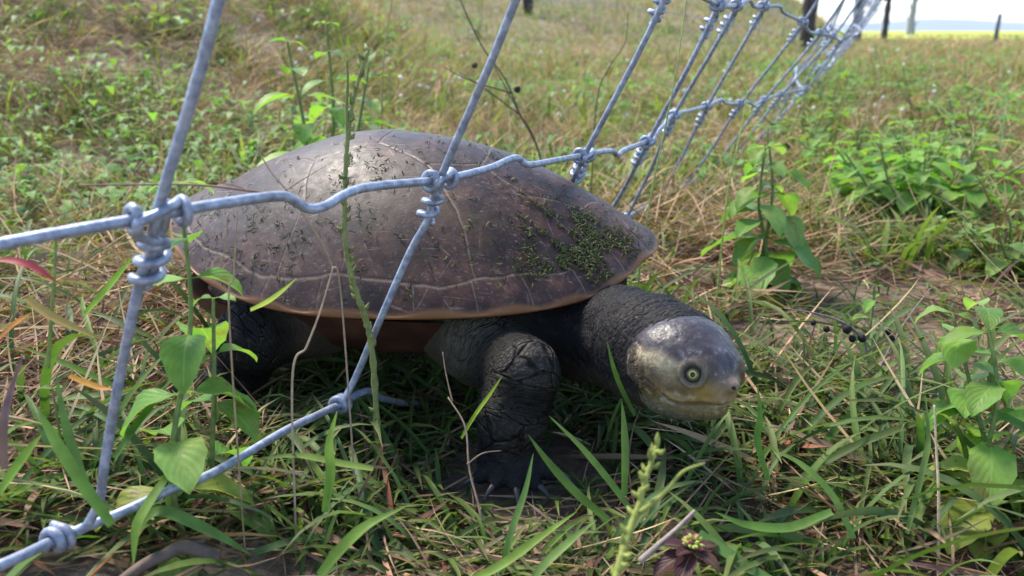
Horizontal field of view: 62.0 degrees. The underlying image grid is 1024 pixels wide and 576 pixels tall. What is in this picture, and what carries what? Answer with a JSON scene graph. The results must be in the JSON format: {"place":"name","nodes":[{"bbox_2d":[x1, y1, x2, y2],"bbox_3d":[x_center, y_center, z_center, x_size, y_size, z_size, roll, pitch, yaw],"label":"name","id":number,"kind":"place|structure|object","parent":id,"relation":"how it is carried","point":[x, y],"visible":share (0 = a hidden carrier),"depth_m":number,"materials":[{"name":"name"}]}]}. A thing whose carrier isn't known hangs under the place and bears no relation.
{"place":"outdoors","nodes":[
{"label":"outdoors","id":0,"kind":"place"},
{"bbox_2d":[0,0,1023,575],"bbox_3d":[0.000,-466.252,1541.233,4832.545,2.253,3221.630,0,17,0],"label":"ground","id":1,"kind":"structure","parent":0,"point":[564,446],"depth_m":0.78,"materials":[{"name":"plant"}]},
{"bbox_2d":[0,352,23,469],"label":"broad grass","id":2,"kind":"structure","parent":1,"relation":"on","point":[5,411],"depth_m":0.27,"materials":[{"name":"plant"}]},
{"bbox_2d":[0,313,30,338],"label":"broad grass","id":3,"kind":"structure","parent":1,"relation":"on","point":[10,326],"depth_m":0.29,"materials":[{"name":"orange plant"}]},
{"bbox_2d":[0,257,57,282],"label":"broad grass","id":4,"kind":"structure","parent":1,"relation":"on","point":[28,264],"depth_m":0.28,"materials":[{"name":"red plant"}]},
{"bbox_2d":[40,384,65,492],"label":"seedling","id":5,"kind":"object","parent":1,"relation":"on","point":[56,480],"visible":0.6,"depth_m":0.34,"materials":[{"name":"green plant"}]},
{"bbox_2d":[24,296,105,340],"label":"broad grass","id":6,"kind":"structure","parent":1,"relation":"on","point":[41,309],"depth_m":0.29,"materials":[{"name":"green plant"}]},
{"bbox_2d":[56,374,87,478],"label":"broad grass","id":7,"kind":"structure","parent":1,"relation":"on","point":[69,438],"depth_m":0.29,"materials":[{"name":"green plant"}]},
{"bbox_2d":[36,405,115,526],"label":"broad grass","id":8,"kind":"structure","parent":1,"relation":"on","point":[80,480],"depth_m":0.28,"materials":[{"name":"green plant"}]},
{"bbox_2d":[68,374,111,389],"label":"broad grass","id":9,"kind":"structure","parent":1,"relation":"on","point":[85,382],"depth_m":0.30,"materials":[{"name":"orange plant"}]},
{"bbox_2d":[112,387,162,459],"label":"broad grass","id":10,"kind":"structure","parent":1,"relation":"on","point":[138,421],"depth_m":0.32,"materials":[{"name":"green plant"}]},
{"bbox_2d":[131,474,167,564],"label":"broad grass","id":11,"kind":"structure","parent":1,"relation":"on","point":[144,509],"depth_m":0.29,"materials":[{"name":"green plant"}]},
{"bbox_2d":[98,0,208,36],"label":"ground herb","id":12,"kind":"object","parent":1,"relation":"on","point":[178,20],"visible":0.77,"depth_m":1.77,"materials":[{"name":"green plant"}]},
{"bbox_2d":[120,538,220,575],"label":"fallen stick","id":13,"kind":"object","parent":1,"relation":"on","point":[198,548],"visible":1,"depth_m":0.31,"materials":[{"name":"grey wood"}]},
{"bbox_2d":[80,181,263,192],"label":"grass stalk","id":14,"kind":"object","parent":1,"relation":"on","point":[239,188],"depth_m":0.29,"materials":[{"name":"plant"}]},
{"bbox_2d":[94,178,260,575],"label":"broadleaf herb","id":15,"kind":"object","parent":1,"relation":"on","point":[180,464],"visible":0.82,"depth_m":0.32,"materials":[{"name":"green plant"}]},
{"bbox_2d":[142,505,250,554],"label":"broad grass","id":16,"kind":"structure","parent":1,"relation":"on","point":[188,520],"depth_m":0.30,"materials":[{"name":"green plant"}]},
{"bbox_2d":[165,293,275,541],"bbox_3d":[-0.117,0.054,0.338,0.040,0.104,0.034,-4,17,-13],"label":"broadleaf herb","id":17,"kind":"object","parent":1,"relation":"on","point":[247,421],"visible":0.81,"depth_m":0.34,"materials":[{"name":"green plant"}]},
{"bbox_2d":[221,209,246,567],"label":"grass stalk","id":18,"kind":"object","parent":1,"relation":"on","point":[236,432],"depth_m":0.31,"materials":[{"name":"plant"}]},
{"bbox_2d":[270,0,329,35],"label":"ground herb","id":19,"kind":"object","parent":1,"relation":"on","point":[306,11],"visible":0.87,"depth_m":2.27,"materials":[{"name":"green plant"}]},
{"bbox_2d":[254,145,358,524],"bbox_3d":[-0.080,0.028,0.339,0.030,0.169,0.011,-5,17,-15],"label":"seed head stalk","id":20,"kind":"object","parent":1,"relation":"on","point":[315,232],"visible":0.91,"depth_m":0.34,"materials":[{"name":"plant"}]},
{"bbox_2d":[291,266,333,563],"bbox_3d":[-0.076,0.051,0.329,0.021,0.122,0.009,0,17,0],"label":"seed head stalk","id":21,"kind":"object","parent":1,"relation":"on","point":[292,438],"visible":0.98,"depth_m":0.32,"materials":[{"name":"plant"}]},
{"bbox_2d":[253,20,393,166],"bbox_3d":[-0.163,-0.126,0.748,0.096,0.209,0.150,5,17,16],"label":"broadleaf herb","id":22,"kind":"object","parent":1,"relation":"on","point":[303,130],"visible":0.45,"depth_m":0.74,"materials":[{"name":"green plant"}]},
{"bbox_2d":[322,411,336,511],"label":"broad grass","id":23,"kind":"structure","parent":1,"relation":"on","point":[329,455],"depth_m":0.31,"materials":[{"name":"green plant"}]},
{"bbox_2d":[336,43,381,480],"bbox_3d":[-0.065,-0.002,0.379,0.013,0.205,0.026,5,17,15],"label":"seed stalk","id":24,"kind":"object","parent":1,"relation":"on","point":[349,128],"visible":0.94,"depth_m":0.36,"materials":[{"name":"green plant"}]},
{"bbox_2d":[317,507,403,575],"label":"broad grass","id":25,"kind":"structure","parent":1,"relation":"on","point":[344,544],"depth_m":0.29,"materials":[{"name":"green plant"}]},
{"bbox_2d":[337,14,414,45],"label":"ground herb","id":26,"kind":"object","parent":1,"relation":"on","point":[389,34],"visible":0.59,"depth_m":2.77,"materials":[{"name":"green plant"}]},
{"bbox_2d":[381,0,392,128],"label":"grass stalk","id":27,"kind":"object","parent":1,"relation":"on","point":[383,67],"depth_m":0.80,"materials":[{"name":"plant"}]},
{"bbox_2d":[394,37,472,60],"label":"ground herb","id":28,"kind":"object","parent":1,"relation":"on","point":[452,53],"visible":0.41,"depth_m":3.53,"materials":[{"name":"green plant"}]},
{"bbox_2d":[0,0,886,570],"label":"wire fence","id":29,"kind":"object","parent":1,"relation":"on","point":[154,242],"visible":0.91,"depth_m":0.34,"materials":[{"name":"silver metal"}]},
{"bbox_2d":[165,129,744,504],"bbox_3d":[-0.037,-0.009,0.487,0.329,0.157,0.239,4,17,14],"label":"turtle","id":30,"kind":"object","parent":1,"relation":"on","point":[515,276],"visible":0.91,"depth_m":0.41,"materials":[{"name":"grey"}]},
{"bbox_2d":[442,352,500,520],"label":"grass stalk","id":31,"kind":"object","parent":1,"relation":"on","point":[473,486],"depth_m":0.37,"materials":[{"name":"plant"}]},
{"bbox_2d":[451,0,494,36],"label":"ground herb","id":32,"kind":"object","parent":1,"relation":"on","point":[476,31],"visible":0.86,"depth_m":6.35,"materials":[{"name":"green plant"}]},
{"bbox_2d":[460,378,500,438],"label":"broad grass","id":33,"kind":"structure","parent":1,"relation":"on","point":[479,408],"depth_m":0.38,"materials":[{"name":"green plant"}]},
{"bbox_2d":[443,0,543,166],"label":"dark weed stalk","id":34,"kind":"object","parent":1,"relation":"on","point":[517,89],"visible":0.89,"depth_m":0.85,"materials":[{"name":"brown plant"}]},
{"bbox_2d":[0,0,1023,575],"bbox_3d":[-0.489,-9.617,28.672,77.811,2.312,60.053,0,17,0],"label":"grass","id":35,"kind":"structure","parent":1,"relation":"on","point":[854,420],"depth_m":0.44,"materials":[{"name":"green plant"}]},
{"bbox_2d":[0,435,40,494],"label":"broad grass","id":36,"kind":"structure","parent":35,"relation":"on","point":[17,463],"depth_m":0.27,"materials":[{"name":"green plant"}]},
{"bbox_2d":[46,240,56,368],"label":"grass stalk","id":37,"kind":"object","parent":35,"relation":"on","point":[49,349],"depth_m":0.30,"materials":[{"name":"green plant"}]},
{"bbox_2d":[83,255,133,315],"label":"broad grass","id":38,"kind":"structure","parent":35,"relation":"on","point":[107,287],"depth_m":0.32,"materials":[{"name":"green plant"}]},
{"bbox_2d":[250,278,296,311],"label":"broad grass","id":39,"kind":"structure","parent":35,"relation":"on","point":[271,298],"depth_m":0.31,"materials":[{"name":"green plant"}]},
{"bbox_2d":[251,453,373,470],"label":"broad grass","id":40,"kind":"structure","parent":35,"relation":"on","point":[338,462],"depth_m":0.33,"materials":[{"name":"green plant"}]},
{"bbox_2d":[499,453,533,573],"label":"broad grass","id":41,"kind":"structure","parent":35,"relation":"on","point":[513,524],"depth_m":0.31,"materials":[{"name":"green plant"}]},
{"bbox_2d":[472,512,575,575],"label":"broad grass","id":42,"kind":"structure","parent":35,"relation":"on","point":[513,556],"depth_m":0.30,"materials":[{"name":"green plant"}]},
{"bbox_2d":[715,508,833,532],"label":"broad grass","id":43,"kind":"structure","parent":35,"relation":"on","point":[799,524],"depth_m":0.33,"materials":[{"name":"green plant"}]},
{"bbox_2d":[905,395,930,533],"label":"broad grass","id":44,"kind":"structure","parent":35,"relation":"on","point":[923,468],"depth_m":0.34,"materials":[{"name":"green plant"}]},
{"bbox_2d":[0,0,1023,236],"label":"weeds","id":45,"kind":"object","parent":1,"relation":"on","point":[113,193],"visible":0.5,"depth_m":1.31,"materials":[{"name":"green plant"}]},
{"bbox_2d":[522,0,533,15],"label":"fence post","id":46,"kind":"object","parent":1,"relation":"on","point":[527,7],"visible":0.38,"depth_m":7.43,"materials":[{"name":"wood"}]},
{"bbox_2d":[531,520,595,575],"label":"broad grass","id":47,"kind":"structure","parent":1,"relation":"on","point":[553,555],"depth_m":0.30,"materials":[{"name":"green plant"}]},
{"bbox_2d":[528,435,609,521],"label":"broad grass","id":48,"kind":"structure","parent":1,"relation":"on","point":[572,488],"depth_m":0.35,"materials":[{"name":"green plant"}]},
{"bbox_2d":[149,2,1010,186],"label":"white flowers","id":49,"kind":"object","parent":1,"relation":"on","point":[487,103],"visible":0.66,"depth_m":1.93,"materials":[{"name":"white plant"}]},
{"bbox_2d":[550,417,632,509],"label":"broad grass","id":50,"kind":"structure","parent":1,"relation":"on","point":[601,470],"depth_m":0.35,"materials":[{"name":"green plant"}]},
{"bbox_2d":[590,11,628,192],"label":"dark weed stalk","id":51,"kind":"object","parent":1,"relation":"on","point":[598,95],"visible":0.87,"depth_m":0.91,"materials":[{"name":"brown plant"}]},
{"bbox_2d":[607,342,635,416],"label":"broad grass","id":52,"kind":"structure","parent":1,"relation":"on","point":[621,388],"depth_m":0.37,"materials":[{"name":"green plant"}]},
{"bbox_2d":[621,403,628,495],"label":"broad grass","id":53,"kind":"structure","parent":1,"relation":"on","point":[625,456],"depth_m":0.36,"materials":[{"name":"green plant"}]},
{"bbox_2d":[622,13,656,45],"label":"ground herb","id":54,"kind":"object","parent":1,"relation":"on","point":[633,30],"visible":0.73,"depth_m":6.05,"materials":[{"name":"green plant"}]},
{"bbox_2d":[610,432,705,575],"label":"seed stalk","id":55,"kind":"object","parent":1,"relation":"on","point":[619,567],"visible":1,"depth_m":0.24,"materials":[{"name":"green plant"}]},
{"bbox_2d":[637,0,686,286],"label":"grass stalk","id":56,"kind":"object","parent":1,"relation":"on","point":[663,136],"depth_m":0.53,"materials":[{"name":"green plant"}]},
{"bbox_2d":[533,0,798,39],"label":"wire fence","id":57,"kind":"object","parent":1,"relation":"on","point":[572,1],"visible":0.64,"depth_m":7.09,"materials":[{"name":"grey metal"}]},
{"bbox_2d":[638,510,695,563],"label":"twig","id":58,"kind":"object","parent":1,"relation":"on","point":[646,555],"visible":1,"depth_m":0.30,"materials":[{"name":"grey wood"}]},
{"bbox_2d":[646,2,697,31],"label":"ground herb","id":59,"kind":"object","parent":1,"relation":"on","point":[670,20],"visible":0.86,"depth_m":6.87,"materials":[{"name":"green plant"}]},
{"bbox_2d":[653,529,718,575],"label":"purple weed","id":60,"kind":"object","parent":1,"relation":"on","point":[681,559],"visible":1,"depth_m":0.30,"materials":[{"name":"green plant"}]},
{"bbox_2d":[688,35,739,69],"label":"ground herb","id":61,"kind":"object","parent":1,"relation":"on","point":[722,59],"visible":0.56,"depth_m":3.99,"materials":[{"name":"green plant"}]},
{"bbox_2d":[715,90,747,306],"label":"grass stalk","id":62,"kind":"object","parent":1,"relation":"on","point":[721,249],"depth_m":0.67,"materials":[{"name":"plant"}]},
{"bbox_2d":[699,530,771,575],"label":"broad grass","id":63,"kind":"structure","parent":1,"relation":"on","point":[723,550],"depth_m":0.30,"materials":[{"name":"green plant"}]},
{"bbox_2d":[700,124,821,315],"bbox_3d":[0.204,-0.044,0.693,0.087,0.170,0.106,0,17,0],"label":"broadleaf herb","id":64,"kind":"object","parent":1,"relation":"on","point":[791,227],"visible":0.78,"depth_m":0.69,"materials":[{"name":"green plant"}]},
{"bbox_2d":[754,384,769,480],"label":"broad grass","id":65,"kind":"structure","parent":1,"relation":"on","point":[757,436],"depth_m":0.35,"materials":[{"name":"green plant"}]},
{"bbox_2d":[733,45,791,74],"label":"ground herb","id":66,"kind":"object","parent":1,"relation":"on","point":[783,60],"visible":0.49,"depth_m":3.83,"materials":[{"name":"green plant"}]},
{"bbox_2d":[733,76,878,160],"bbox_3d":[0.472,-0.274,1.399,0.231,0.142,0.151,9,19,28],"label":"ground herb","id":67,"kind":"object","parent":1,"relation":"on","point":[829,136],"visible":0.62,"depth_m":1.38,"materials":[{"name":"green plant"}]},
{"bbox_2d":[799,0,818,51],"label":"fence post","id":68,"kind":"object","parent":1,"relation":"on","point":[807,5],"visible":0.38,"depth_m":6.68,"materials":[{"name":"wood"}]},
{"bbox_2d":[769,448,855,539],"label":"broad grass","id":69,"kind":"structure","parent":1,"relation":"on","point":[822,483],"depth_m":0.34,"materials":[{"name":"green plant"}]},
{"bbox_2d":[782,54,864,78],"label":"ground herb","id":70,"kind":"object","parent":1,"relation":"on","point":[802,74],"visible":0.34,"depth_m":3.15,"materials":[{"name":"green plant"}]},
{"bbox_2d":[797,57,867,118],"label":"ground herb","id":71,"kind":"object","parent":1,"relation":"on","point":[836,98],"visible":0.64,"depth_m":1.99,"materials":[{"name":"green plant"}]},
{"bbox_2d":[778,113,921,165],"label":"ground herb","id":72,"kind":"object","parent":1,"relation":"on","point":[867,145],"visible":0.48,"depth_m":1.25,"materials":[{"name":"green plant"}]},
{"bbox_2d":[856,0,863,43],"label":"fence post","id":73,"kind":"object","parent":1,"relation":"on","point":[858,7],"visible":0.2,"depth_m":11.91,"materials":[{"name":"wood"}]},
{"bbox_2d":[849,281,895,346],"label":"broadleaf herb","id":74,"kind":"object","parent":1,"relation":"on","point":[868,304],"visible":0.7,"depth_m":0.60,"materials":[{"name":"green plant"}]},
{"bbox_2d":[828,66,943,107],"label":"ground herb","id":75,"kind":"object","parent":1,"relation":"on","point":[874,81],"visible":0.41,"depth_m":2.31,"materials":[{"name":"green plant"}]},
{"bbox_2d":[881,0,891,39],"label":"fence post","id":76,"kind":"object","parent":1,"relation":"on","point":[886,22],"visible":0.81,"depth_m":17.93,"materials":[{"name":"wood"}]},
{"bbox_2d":[784,288,1015,409],"bbox_3d":[0.242,0.039,0.515,0.150,0.067,0.050,-5,17,-15],"label":"dead twig","id":77,"kind":"object","parent":1,"relation":"on","point":[847,328],"visible":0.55,"depth_m":0.50,"materials":[{"name":"brown wood"}]},
{"bbox_2d":[784,116,1023,231],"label":"broadleaf herb","id":78,"kind":"object","parent":1,"relation":"on","point":[923,180],"visible":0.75,"depth_m":0.92,"materials":[{"name":"green plant"}]},
{"bbox_2d":[905,0,918,33],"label":"tree","id":79,"kind":"object","parent":1,"relation":"on","point":[911,24],"visible":0.98,"depth_m":53.07,"materials":[{"name":"grey wood"}]},
{"bbox_2d":[933,405,939,575],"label":"grass stalk","id":80,"kind":"object","parent":1,"relation":"on","point":[938,485],"depth_m":0.34,"materials":[{"name":"beige plant"}]},
{"bbox_2d":[880,114,1009,188],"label":"ground herb","id":81,"kind":"object","parent":1,"relation":"on","point":[897,137],"visible":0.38,"depth_m":1.15,"materials":[{"name":"green plant"}]},
{"bbox_2d":[886,61,1014,128],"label":"ground herb","id":82,"kind":"object","parent":1,"relation":"on","point":[902,84],"visible":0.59,"depth_m":1.74,"materials":[{"name":"green plant"}]},
{"bbox_2d":[914,297,1023,575],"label":"broadleaf herb","id":83,"kind":"object","parent":1,"relation":"on","point":[987,461],"visible":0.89,"depth_m":0.36,"materials":[{"name":"green plant"}]},
{"bbox_2d":[916,203,1023,280],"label":"ground herb","id":84,"kind":"object","parent":1,"relation":"on","point":[963,253],"visible":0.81,"depth_m":0.76,"materials":[{"name":"green plant"}]},
{"bbox_2d":[925,92,1023,152],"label":"ground herb","id":85,"kind":"object","parent":1,"relation":"on","point":[984,117],"visible":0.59,"depth_m":1.42,"materials":[{"name":"green plant"}]},
{"bbox_2d":[925,99,1023,163],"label":"broadleaf herb","id":86,"kind":"object","parent":1,"relation":"on","point":[1005,114],"visible":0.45,"depth_m":1.39,"materials":[{"name":"green plant"}]},
{"bbox_2d":[971,14,1001,44],"bbox_3d":[6.585,-3.485,11.706,0.488,0.541,0.304,6,18,20],"label":"marker post","id":87,"kind":"object","parent":1,"relation":"on","point":[998,23],"visible":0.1,"depth_m":11.74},
{"bbox_2d":[974,177,1023,225],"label":"broadleaf herb","id":88,"kind":"object","parent":1,"relation":"on","point":[1008,199],"visible":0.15,"depth_m":0.94,"materials":[{"name":"green plant"}]},
{"bbox_2d":[797,0,1023,23],"label":"sky","id":89,"kind":"structure","parent":0,"point":[983,10],"materials":[{"name":"white"}]},
{"bbox_2d":[831,19,1023,30],"bbox_3d":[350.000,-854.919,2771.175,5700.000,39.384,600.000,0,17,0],"label":"hills","id":90,"kind":"structure","parent":0,"point":[948,25],"depth_m":2622.54,"materials":[{"name":"blue"}]}
]}

